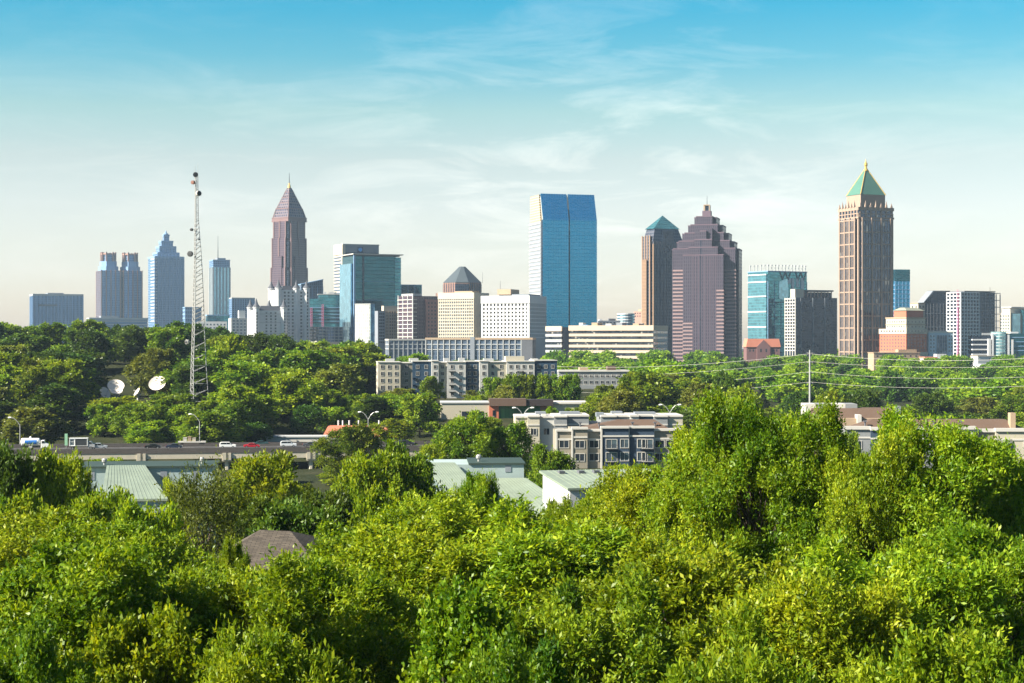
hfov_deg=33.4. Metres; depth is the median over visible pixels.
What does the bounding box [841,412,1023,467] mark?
townhouse row
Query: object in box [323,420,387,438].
red tiled building
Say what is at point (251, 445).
car
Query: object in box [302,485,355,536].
tree
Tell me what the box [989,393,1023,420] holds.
tree
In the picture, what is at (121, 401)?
tree
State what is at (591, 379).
long grey block
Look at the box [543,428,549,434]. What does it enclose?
window
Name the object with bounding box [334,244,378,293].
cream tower
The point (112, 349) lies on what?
tree
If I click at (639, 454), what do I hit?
window
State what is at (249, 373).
tree
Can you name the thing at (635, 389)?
tree
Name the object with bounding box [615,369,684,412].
tree
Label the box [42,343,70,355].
tree
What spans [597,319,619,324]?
flat block
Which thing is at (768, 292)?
teal block with posts
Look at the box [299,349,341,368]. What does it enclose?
tree
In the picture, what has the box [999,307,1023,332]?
cream glass tower
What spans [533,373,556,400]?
tree
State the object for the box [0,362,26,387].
tree
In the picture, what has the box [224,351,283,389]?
tree
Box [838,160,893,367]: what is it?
spired tower
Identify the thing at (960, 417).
tree
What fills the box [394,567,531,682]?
tree
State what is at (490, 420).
tree
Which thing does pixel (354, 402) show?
tree
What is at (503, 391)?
tree
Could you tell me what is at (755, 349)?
red roofed hall
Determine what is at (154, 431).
tree
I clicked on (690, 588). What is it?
tree
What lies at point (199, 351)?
tree
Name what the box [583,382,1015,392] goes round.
power line
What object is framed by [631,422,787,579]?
tree
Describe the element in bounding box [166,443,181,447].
car
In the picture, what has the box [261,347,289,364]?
tree
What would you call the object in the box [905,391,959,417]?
tree
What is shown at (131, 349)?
tree
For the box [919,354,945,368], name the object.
red low building
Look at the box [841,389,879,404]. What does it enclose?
tree
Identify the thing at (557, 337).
banded annex
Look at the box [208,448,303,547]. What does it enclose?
tree
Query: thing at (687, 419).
tree
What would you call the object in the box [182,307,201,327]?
block
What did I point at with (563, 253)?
blue glass tower
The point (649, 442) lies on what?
window
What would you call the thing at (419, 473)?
tree
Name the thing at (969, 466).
tree
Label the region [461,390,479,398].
tree
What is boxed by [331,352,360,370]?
tree
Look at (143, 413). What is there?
tree
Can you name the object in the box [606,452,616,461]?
window
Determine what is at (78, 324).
tree
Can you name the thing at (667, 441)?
window
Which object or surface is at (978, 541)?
tree
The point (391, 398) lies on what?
tree
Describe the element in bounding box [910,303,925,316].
cream corner block
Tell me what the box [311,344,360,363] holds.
tree
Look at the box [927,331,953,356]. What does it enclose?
pale blue block
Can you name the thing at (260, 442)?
car
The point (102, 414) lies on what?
tree
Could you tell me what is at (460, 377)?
apartment block
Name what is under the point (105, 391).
satellite dish
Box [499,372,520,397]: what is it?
tree
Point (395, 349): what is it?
pale block
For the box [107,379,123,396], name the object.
satellite dish
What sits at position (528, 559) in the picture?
tree
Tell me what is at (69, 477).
tree
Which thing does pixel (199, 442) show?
flatbed trailer
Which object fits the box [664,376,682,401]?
tree
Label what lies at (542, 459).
tree
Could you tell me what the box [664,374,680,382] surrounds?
tree
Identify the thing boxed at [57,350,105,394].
tree
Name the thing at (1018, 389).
tree
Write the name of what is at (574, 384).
tree
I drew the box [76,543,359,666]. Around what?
tree
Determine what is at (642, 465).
tree
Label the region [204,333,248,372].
tree
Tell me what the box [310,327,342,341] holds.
balcony block
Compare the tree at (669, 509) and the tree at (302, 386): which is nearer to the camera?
the tree at (669, 509)
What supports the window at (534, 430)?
in the townhouse row at (542, 424)
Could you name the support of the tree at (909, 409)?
on the ground
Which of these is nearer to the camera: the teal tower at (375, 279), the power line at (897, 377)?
the power line at (897, 377)
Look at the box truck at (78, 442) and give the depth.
484.89 m
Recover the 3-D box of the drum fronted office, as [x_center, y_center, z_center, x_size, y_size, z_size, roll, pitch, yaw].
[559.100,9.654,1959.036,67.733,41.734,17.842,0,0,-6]
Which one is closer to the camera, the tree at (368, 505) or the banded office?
the tree at (368, 505)
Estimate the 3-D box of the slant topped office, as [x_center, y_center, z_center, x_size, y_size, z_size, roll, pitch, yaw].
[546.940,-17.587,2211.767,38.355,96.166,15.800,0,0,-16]
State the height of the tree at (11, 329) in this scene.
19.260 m
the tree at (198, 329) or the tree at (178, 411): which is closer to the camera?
the tree at (178, 411)
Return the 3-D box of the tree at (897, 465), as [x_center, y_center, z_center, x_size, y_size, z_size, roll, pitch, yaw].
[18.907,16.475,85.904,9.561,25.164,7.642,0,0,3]
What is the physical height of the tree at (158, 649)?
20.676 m
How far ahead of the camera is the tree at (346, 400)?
595.27 m
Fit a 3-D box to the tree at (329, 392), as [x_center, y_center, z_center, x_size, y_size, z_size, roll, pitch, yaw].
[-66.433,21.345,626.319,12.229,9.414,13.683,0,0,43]
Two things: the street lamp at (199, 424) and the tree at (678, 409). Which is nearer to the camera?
the street lamp at (199, 424)
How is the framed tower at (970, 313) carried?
on the ground
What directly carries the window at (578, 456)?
in the townhouse row at (622, 441)
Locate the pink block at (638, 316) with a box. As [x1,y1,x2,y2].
[634,309,641,322]
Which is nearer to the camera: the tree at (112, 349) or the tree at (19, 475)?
the tree at (19, 475)
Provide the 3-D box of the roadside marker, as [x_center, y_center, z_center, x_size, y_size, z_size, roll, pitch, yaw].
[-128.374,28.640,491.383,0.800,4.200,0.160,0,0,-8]
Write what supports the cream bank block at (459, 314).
on the ground
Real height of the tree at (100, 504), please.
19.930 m
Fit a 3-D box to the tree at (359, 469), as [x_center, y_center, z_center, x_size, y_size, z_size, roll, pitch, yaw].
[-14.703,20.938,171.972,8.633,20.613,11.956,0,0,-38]
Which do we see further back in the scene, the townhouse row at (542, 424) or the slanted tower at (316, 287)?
the slanted tower at (316, 287)
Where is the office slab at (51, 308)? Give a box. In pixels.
[29,293,83,343]
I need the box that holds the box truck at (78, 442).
[69,438,94,448]
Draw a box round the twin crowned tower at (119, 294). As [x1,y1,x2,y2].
[96,252,142,317]
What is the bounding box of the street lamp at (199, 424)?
[189,413,199,440]
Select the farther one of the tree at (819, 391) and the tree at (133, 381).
the tree at (819, 391)
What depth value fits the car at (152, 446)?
488.04 m
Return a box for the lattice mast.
[185,172,208,401]
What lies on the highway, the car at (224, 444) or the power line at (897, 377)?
the car at (224, 444)
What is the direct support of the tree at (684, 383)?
on the ground
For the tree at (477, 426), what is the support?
on the ground
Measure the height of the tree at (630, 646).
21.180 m
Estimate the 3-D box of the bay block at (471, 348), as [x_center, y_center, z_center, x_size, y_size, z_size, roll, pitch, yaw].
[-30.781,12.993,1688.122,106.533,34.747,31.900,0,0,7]
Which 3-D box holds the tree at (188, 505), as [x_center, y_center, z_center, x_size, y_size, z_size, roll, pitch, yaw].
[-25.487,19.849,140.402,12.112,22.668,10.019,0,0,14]
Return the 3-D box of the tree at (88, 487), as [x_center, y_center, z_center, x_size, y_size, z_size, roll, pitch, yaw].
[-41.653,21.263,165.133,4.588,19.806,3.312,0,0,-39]
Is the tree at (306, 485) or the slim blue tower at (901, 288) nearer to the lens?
the tree at (306, 485)
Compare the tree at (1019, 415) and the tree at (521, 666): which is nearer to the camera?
the tree at (521, 666)
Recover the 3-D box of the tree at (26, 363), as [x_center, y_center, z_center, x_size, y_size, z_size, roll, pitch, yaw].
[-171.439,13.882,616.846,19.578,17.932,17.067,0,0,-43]
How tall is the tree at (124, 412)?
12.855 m
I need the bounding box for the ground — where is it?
[5,349,1004,553]
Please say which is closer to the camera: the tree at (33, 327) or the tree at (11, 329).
the tree at (11, 329)
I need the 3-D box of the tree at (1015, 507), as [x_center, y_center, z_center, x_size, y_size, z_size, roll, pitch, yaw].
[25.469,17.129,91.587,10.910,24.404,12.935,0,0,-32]
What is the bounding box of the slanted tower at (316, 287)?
[298,279,322,298]
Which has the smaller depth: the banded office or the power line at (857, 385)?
the power line at (857, 385)
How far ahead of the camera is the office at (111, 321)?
3473.47 m
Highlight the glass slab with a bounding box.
[355,304,374,343]
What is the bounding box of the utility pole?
[806,350,812,402]
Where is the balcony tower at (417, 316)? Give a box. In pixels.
[397,294,437,338]
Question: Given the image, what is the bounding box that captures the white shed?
[265,435,330,441]
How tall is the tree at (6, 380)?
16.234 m
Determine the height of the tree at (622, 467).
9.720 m
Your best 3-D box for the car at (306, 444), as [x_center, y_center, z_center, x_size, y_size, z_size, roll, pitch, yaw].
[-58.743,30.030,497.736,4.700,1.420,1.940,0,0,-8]
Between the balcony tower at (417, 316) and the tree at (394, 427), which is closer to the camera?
the tree at (394, 427)
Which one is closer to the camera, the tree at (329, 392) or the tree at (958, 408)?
the tree at (329, 392)
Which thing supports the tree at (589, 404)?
on the ground
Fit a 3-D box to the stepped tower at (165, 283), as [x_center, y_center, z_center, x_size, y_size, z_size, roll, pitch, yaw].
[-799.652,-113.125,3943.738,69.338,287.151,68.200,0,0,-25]
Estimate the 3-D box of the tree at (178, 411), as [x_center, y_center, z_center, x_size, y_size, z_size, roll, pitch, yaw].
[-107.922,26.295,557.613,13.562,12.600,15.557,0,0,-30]
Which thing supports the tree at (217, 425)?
on the ground
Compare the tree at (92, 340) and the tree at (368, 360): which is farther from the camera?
the tree at (368, 360)
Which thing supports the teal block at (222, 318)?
on the ground
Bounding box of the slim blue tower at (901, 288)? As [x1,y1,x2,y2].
[893,269,909,316]
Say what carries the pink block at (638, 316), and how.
on the ground
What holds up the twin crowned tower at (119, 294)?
on the ground
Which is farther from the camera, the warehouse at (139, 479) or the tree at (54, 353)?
the tree at (54, 353)
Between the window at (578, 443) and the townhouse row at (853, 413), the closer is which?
the window at (578, 443)
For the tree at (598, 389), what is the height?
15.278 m
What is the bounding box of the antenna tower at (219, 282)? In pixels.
[209,258,230,314]
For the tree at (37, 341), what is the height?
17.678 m
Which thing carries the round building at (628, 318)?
on the ground
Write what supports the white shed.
on the ground
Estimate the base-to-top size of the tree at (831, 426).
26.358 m
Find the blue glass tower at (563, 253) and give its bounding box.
[529,194,596,326]
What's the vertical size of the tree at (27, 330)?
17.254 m
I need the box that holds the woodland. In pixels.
[1,348,1023,441]
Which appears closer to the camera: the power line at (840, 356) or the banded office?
the power line at (840, 356)
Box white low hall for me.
[971,356,1014,366]
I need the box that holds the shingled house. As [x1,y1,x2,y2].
[218,530,328,570]
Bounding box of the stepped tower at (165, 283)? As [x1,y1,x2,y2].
[148,231,183,327]
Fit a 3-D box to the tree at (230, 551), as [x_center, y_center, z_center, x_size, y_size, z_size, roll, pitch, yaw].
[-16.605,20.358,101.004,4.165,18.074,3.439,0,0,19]
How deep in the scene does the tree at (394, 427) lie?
537.11 m
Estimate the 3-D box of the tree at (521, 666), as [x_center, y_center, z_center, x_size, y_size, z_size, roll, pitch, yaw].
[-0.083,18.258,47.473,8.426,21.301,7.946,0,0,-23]
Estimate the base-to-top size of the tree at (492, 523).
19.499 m
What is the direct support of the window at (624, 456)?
in the townhouse row at (622, 441)
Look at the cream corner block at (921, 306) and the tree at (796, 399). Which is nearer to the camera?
the tree at (796, 399)
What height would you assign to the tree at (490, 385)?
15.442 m
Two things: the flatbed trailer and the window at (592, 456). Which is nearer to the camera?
the window at (592, 456)
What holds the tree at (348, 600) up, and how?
on the ground
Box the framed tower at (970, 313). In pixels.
[946,291,1000,355]
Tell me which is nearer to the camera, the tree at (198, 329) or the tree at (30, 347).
the tree at (30, 347)
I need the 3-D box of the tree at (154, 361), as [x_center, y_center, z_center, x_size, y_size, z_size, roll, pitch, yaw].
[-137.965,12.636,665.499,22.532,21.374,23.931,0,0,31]
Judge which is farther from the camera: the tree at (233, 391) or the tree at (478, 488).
the tree at (233, 391)
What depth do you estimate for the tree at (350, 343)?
852.77 m
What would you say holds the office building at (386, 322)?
on the ground
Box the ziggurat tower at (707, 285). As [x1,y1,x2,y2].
[672,205,741,362]
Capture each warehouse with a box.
[82,457,219,554]
[426,454,545,518]
[539,468,663,507]
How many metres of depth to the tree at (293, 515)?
126.30 m
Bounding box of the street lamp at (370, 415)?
[358,411,378,425]
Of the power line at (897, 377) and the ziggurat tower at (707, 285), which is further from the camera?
the ziggurat tower at (707, 285)
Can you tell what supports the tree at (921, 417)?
on the ground
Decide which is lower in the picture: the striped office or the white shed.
the white shed
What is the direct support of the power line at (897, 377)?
attached to the utility pole
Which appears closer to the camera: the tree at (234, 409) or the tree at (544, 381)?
the tree at (234, 409)
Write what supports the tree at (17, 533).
on the ground
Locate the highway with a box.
[9,445,419,449]
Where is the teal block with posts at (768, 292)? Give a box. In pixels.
[747,265,806,356]
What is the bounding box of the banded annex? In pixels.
[545,326,569,357]
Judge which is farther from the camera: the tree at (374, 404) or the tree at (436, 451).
the tree at (374, 404)
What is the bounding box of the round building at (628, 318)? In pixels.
[617,313,634,324]
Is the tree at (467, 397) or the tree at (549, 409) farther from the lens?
the tree at (467, 397)
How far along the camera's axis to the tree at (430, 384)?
698.08 m
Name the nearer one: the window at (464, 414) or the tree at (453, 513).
the tree at (453, 513)
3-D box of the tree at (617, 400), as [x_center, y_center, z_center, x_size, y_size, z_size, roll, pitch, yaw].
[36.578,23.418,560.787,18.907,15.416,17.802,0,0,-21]
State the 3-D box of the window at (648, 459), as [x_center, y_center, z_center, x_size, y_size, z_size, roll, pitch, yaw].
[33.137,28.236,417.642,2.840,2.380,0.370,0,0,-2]
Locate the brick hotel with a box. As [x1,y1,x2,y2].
[879,308,927,356]
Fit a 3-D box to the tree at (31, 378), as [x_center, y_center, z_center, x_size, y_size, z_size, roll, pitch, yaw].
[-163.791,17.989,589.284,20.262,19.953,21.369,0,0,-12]
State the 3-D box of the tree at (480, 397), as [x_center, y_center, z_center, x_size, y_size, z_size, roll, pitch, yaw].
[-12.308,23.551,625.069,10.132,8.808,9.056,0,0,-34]
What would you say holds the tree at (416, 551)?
on the ground
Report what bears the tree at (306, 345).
on the ground
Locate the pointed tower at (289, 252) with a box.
[270,174,307,289]
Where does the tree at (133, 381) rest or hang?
on the ground
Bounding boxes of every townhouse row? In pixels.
[513,411,682,456]
[553,419,680,468]
[801,403,900,451]
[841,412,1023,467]
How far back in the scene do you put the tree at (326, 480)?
419.06 m
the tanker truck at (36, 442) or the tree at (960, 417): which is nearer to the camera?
the tanker truck at (36, 442)
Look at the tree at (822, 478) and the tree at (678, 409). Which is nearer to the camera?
the tree at (822, 478)
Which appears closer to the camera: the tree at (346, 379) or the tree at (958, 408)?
the tree at (346, 379)
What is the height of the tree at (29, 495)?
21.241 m
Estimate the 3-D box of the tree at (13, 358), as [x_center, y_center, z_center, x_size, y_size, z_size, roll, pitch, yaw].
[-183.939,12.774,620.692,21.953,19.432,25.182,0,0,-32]
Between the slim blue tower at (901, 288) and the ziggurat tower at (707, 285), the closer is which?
the ziggurat tower at (707, 285)
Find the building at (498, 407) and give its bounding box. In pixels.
[440,398,584,418]
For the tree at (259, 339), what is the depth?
759.68 m
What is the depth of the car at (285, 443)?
496.33 m
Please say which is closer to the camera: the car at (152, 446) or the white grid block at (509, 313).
the car at (152, 446)
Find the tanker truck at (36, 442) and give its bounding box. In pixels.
[20,436,48,448]
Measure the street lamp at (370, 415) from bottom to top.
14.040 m
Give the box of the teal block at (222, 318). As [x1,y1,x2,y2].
[205,315,229,329]
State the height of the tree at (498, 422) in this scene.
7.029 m
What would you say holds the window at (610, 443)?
in the townhouse row at (622, 441)
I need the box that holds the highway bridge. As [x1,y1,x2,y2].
[2,441,504,469]
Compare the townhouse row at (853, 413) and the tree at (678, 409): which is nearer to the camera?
the townhouse row at (853, 413)
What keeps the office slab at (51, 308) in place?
on the ground
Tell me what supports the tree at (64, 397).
on the ground
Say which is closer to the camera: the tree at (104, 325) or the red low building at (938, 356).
the tree at (104, 325)
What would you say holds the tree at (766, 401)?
on the ground
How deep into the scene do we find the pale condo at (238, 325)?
2204.48 m
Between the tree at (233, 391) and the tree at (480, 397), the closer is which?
the tree at (233, 391)
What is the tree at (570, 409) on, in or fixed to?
on the ground
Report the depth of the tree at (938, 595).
64.17 m
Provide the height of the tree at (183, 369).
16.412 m
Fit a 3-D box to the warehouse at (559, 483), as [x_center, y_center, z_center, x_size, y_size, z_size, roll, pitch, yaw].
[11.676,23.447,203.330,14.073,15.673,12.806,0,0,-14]
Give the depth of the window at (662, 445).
418.87 m
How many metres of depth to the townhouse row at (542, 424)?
446.65 m
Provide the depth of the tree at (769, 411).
660.25 m
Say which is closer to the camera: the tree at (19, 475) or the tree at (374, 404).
the tree at (19, 475)
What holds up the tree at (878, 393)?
on the ground
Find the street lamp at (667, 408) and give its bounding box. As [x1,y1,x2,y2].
[659,404,680,412]
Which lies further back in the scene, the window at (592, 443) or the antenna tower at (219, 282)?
the antenna tower at (219, 282)
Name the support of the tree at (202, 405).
on the ground
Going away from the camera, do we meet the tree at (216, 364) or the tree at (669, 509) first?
the tree at (669, 509)
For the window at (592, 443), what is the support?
in the townhouse row at (622, 441)
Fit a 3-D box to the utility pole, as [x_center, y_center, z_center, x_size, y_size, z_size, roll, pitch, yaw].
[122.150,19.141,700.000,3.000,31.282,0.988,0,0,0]
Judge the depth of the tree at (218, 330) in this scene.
818.97 m
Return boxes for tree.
[0,321,24,340]
[0,323,6,339]
[0,332,48,351]
[0,344,38,355]
[0,350,25,368]
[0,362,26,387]
[0,372,20,408]
[0,387,21,408]
[0,400,22,436]
[0,406,78,443]
[0,437,38,508]
[0,479,48,549]
[0,503,132,655]
[0,531,220,682]
[0,604,109,682]
[9,365,63,406]
[9,515,238,635]
[11,443,91,511]
[15,326,43,345]
[16,342,44,356]
[17,356,48,392]
[19,381,87,429]
[24,348,84,386]
[30,325,50,349]
[35,321,68,350]
[36,356,101,405]
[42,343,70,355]
[54,596,211,682]
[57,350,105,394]
[58,328,120,360]
[65,318,116,344]
[65,327,114,370]
[65,348,114,383]
[68,483,133,523]
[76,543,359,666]
[78,461,97,496]
[83,403,121,436]
[87,395,144,418]
[87,456,123,460]
[100,321,110,328]
[105,324,143,361]
[107,403,139,436]
[112,491,188,567]
[113,324,151,362]
[121,347,180,396]
[121,353,165,390]
[123,402,179,442]
[123,420,176,442]
[142,320,206,359]
[144,324,198,361]
[144,391,198,427]
[148,445,257,563]
[155,357,226,398]
[160,475,192,562]
[166,403,194,432]
[171,360,217,400]
[174,409,243,442]
[186,344,213,359]
[186,400,218,439]
[193,609,374,682]
[196,325,235,347]
[196,347,256,371]
[200,334,239,347]
[200,360,276,401]
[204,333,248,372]
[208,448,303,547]
[208,533,252,578]
[211,399,255,441]
[216,380,265,424]
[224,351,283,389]
[232,492,304,541]
[235,331,272,354]
[236,564,349,677]
[239,542,436,682]
[245,494,347,535]
[253,393,283,430]
[257,368,327,421]
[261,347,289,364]
[264,334,294,352]
[265,367,299,392]
[267,333,300,349]
[279,347,335,386]
[289,513,530,678]
[297,338,330,350]
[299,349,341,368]
[299,483,323,499]
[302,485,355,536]
[307,482,493,585]
[309,422,384,477]
[310,362,367,404]
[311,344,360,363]
[315,461,341,484]
[320,387,345,407]
[326,343,365,373]
[327,480,423,531]
[330,448,405,511]
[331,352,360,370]
[338,339,364,345]
[339,394,361,423]
[349,395,393,424]
[350,340,382,375]
[350,393,390,424]
[355,351,390,385]
[369,418,414,440]
[379,388,418,394]
[382,490,739,681]
[384,393,401,413]
[384,432,447,510]
[393,391,445,437]
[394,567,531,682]
[416,441,449,458]
[418,375,446,401]
[430,409,500,458]
[433,431,474,453]
[446,466,501,524]
[453,622,590,682]
[456,509,579,581]
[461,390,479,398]
[461,394,473,400]
[465,415,503,441]
[470,394,485,400]
[477,375,501,397]
[484,420,536,477]
[486,385,517,400]
[491,416,502,426]
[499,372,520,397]
[509,561,683,682]
[514,374,538,398]
[524,440,579,488]
[531,482,619,540]
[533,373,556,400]
[533,532,804,680]
[537,493,574,526]
[545,406,557,413]
[548,372,571,400]
[561,373,582,400]
[564,407,582,412]
[578,392,608,420]
[583,384,616,399]
[589,457,668,564]
[592,390,645,412]
[603,381,648,411]
[607,464,626,468]
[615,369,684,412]
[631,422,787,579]
[633,383,825,584]
[633,463,655,469]
[657,596,824,682]
[658,404,704,427]
[662,376,701,402]
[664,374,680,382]
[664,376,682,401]
[666,558,920,682]
[677,382,722,407]
[681,408,724,434]
[701,369,739,406]
[720,396,858,571]
[721,382,764,422]
[747,456,911,584]
[753,389,773,408]
[760,406,782,420]
[774,390,817,417]
[785,525,1023,680]
[802,389,827,395]
[812,388,850,402]
[818,419,957,572]
[831,608,1023,682]
[838,389,854,402]
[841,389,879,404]
[843,430,861,457]
[848,388,880,406]
[855,389,886,405]
[862,402,1023,675]
[879,508,1023,678]
[888,404,920,418]
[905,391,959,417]
[916,415,935,418]
[923,402,943,415]
[925,432,1023,554]
[936,412,976,418]
[941,397,964,413]
[954,399,990,414]
[959,411,991,418]
[960,396,1006,418]
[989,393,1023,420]
[1005,386,1023,397]
[1014,403,1023,424]
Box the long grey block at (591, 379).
[557,366,629,388]
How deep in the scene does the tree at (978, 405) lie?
771.91 m
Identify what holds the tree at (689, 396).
on the ground
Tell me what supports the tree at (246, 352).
on the ground
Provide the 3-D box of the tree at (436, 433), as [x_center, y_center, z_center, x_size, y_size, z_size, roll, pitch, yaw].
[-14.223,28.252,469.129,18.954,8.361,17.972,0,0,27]
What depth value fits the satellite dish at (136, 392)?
640.28 m
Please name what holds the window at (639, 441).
in the townhouse row at (622, 441)
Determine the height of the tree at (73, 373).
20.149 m
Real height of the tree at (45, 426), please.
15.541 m
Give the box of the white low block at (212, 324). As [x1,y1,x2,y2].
[199,321,226,329]
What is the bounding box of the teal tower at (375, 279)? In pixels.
[340,253,402,341]
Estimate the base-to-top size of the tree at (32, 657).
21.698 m
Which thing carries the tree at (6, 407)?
on the ground
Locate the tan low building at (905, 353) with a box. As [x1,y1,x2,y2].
[867,349,919,370]
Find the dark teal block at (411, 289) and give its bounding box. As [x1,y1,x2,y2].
[401,284,421,293]
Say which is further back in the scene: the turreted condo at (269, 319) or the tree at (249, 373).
the turreted condo at (269, 319)
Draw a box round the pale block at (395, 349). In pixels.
[385,339,424,360]
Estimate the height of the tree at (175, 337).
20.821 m
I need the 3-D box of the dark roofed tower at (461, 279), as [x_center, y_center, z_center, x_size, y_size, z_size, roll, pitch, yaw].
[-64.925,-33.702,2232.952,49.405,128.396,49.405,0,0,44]
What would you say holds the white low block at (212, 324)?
on the ground
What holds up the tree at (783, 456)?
on the ground
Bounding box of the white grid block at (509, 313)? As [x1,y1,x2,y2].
[481,289,546,359]
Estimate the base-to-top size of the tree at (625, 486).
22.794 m
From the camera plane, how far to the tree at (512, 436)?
331.70 m
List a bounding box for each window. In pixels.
[462,411,483,416]
[530,428,536,434]
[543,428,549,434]
[559,440,568,447]
[575,440,584,447]
[575,453,584,460]
[589,440,598,447]
[589,453,598,460]
[606,439,616,448]
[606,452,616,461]
[620,439,628,447]
[620,452,628,460]
[637,439,645,447]
[637,452,645,460]
[642,439,652,448]
[642,452,652,461]
[655,440,664,447]
[655,453,664,460]
[666,440,673,447]
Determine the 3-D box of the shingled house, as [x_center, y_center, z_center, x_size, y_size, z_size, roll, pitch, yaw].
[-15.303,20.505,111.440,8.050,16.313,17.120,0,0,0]
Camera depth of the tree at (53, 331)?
820.01 m
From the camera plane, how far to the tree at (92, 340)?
743.67 m
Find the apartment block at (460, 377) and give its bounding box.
[376,356,557,397]
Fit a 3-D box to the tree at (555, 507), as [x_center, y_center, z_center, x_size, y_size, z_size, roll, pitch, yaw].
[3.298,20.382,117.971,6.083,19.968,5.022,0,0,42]
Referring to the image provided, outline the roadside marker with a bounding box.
[65,434,67,445]
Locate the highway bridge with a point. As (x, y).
(147, 454)
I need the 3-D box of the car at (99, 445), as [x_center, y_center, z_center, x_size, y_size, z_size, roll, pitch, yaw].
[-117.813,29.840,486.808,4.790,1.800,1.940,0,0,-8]
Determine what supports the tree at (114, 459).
on the ground
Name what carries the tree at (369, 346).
on the ground
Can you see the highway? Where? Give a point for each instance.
(182, 447)
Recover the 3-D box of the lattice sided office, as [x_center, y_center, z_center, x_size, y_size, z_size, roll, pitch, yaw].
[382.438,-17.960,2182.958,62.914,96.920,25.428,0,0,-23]
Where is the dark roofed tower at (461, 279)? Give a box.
[436,267,482,295]
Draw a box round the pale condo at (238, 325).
[228,310,246,335]
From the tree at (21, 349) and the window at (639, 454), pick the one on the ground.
the tree at (21, 349)
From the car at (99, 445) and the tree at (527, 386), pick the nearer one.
the car at (99, 445)
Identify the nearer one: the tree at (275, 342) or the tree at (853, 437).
the tree at (853, 437)
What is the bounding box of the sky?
[0,0,1023,348]
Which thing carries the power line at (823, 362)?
attached to the utility pole
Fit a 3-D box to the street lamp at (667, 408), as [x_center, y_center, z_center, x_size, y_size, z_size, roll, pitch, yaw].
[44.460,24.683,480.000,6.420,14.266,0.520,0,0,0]
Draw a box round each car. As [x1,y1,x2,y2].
[92,443,107,448]
[144,444,160,447]
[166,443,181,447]
[219,442,235,447]
[243,443,259,447]
[254,440,268,443]
[280,441,296,446]
[302,442,316,446]
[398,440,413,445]
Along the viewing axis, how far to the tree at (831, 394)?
557.75 m
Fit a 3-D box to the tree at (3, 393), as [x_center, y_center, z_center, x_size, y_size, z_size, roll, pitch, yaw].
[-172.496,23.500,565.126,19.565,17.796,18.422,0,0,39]
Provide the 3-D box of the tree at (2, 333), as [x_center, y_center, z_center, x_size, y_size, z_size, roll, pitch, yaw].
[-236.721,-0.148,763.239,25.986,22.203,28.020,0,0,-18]
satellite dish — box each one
[100,387,110,397]
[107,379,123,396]
[110,387,122,397]
[134,388,140,399]
[149,376,165,391]
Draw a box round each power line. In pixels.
[557,354,1023,366]
[558,361,1015,375]
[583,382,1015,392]
[735,372,1013,379]
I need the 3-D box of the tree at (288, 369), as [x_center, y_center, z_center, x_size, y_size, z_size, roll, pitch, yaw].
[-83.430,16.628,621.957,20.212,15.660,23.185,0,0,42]
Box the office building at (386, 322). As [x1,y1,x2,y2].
[375,306,397,353]
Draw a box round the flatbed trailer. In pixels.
[178,441,205,444]
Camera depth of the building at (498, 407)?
600.52 m
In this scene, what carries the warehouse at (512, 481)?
on the ground
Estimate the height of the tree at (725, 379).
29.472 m
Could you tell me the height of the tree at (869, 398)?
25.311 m
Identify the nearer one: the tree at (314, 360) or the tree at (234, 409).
the tree at (234, 409)
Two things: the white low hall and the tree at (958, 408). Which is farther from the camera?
the white low hall
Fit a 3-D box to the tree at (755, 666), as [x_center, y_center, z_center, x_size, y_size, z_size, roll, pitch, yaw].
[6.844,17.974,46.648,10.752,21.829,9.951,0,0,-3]
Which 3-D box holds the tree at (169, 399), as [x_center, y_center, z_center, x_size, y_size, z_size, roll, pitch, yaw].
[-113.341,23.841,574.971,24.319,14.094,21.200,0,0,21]
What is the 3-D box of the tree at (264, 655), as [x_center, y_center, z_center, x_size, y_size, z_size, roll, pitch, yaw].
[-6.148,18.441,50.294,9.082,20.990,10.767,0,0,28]
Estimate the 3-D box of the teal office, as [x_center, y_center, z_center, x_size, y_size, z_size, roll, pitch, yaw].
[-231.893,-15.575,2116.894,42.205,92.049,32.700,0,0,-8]
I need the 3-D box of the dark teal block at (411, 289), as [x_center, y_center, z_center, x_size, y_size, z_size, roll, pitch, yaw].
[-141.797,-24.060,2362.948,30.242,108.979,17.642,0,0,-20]
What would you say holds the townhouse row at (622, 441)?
on the ground
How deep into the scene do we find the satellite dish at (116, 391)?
640.06 m
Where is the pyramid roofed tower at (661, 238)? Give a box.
[642,216,681,353]
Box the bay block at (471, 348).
[425,337,535,360]
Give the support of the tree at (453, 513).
on the ground
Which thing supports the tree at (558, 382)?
on the ground
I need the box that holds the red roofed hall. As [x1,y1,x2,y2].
[743,339,780,362]
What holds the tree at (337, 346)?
on the ground
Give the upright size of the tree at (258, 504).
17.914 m
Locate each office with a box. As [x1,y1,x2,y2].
[87,316,147,328]
[229,298,254,317]
[310,292,339,326]
[568,322,667,361]
[785,289,836,356]
[918,291,949,330]
[968,332,1023,359]
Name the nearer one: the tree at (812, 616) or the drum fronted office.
the tree at (812, 616)
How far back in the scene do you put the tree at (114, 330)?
810.52 m
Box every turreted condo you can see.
[247,298,288,336]
[268,280,309,341]
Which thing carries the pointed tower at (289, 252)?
on the ground
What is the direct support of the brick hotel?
on the ground
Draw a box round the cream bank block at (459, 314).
[438,291,488,337]
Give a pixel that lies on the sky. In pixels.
(426, 132)
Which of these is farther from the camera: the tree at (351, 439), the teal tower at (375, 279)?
the teal tower at (375, 279)

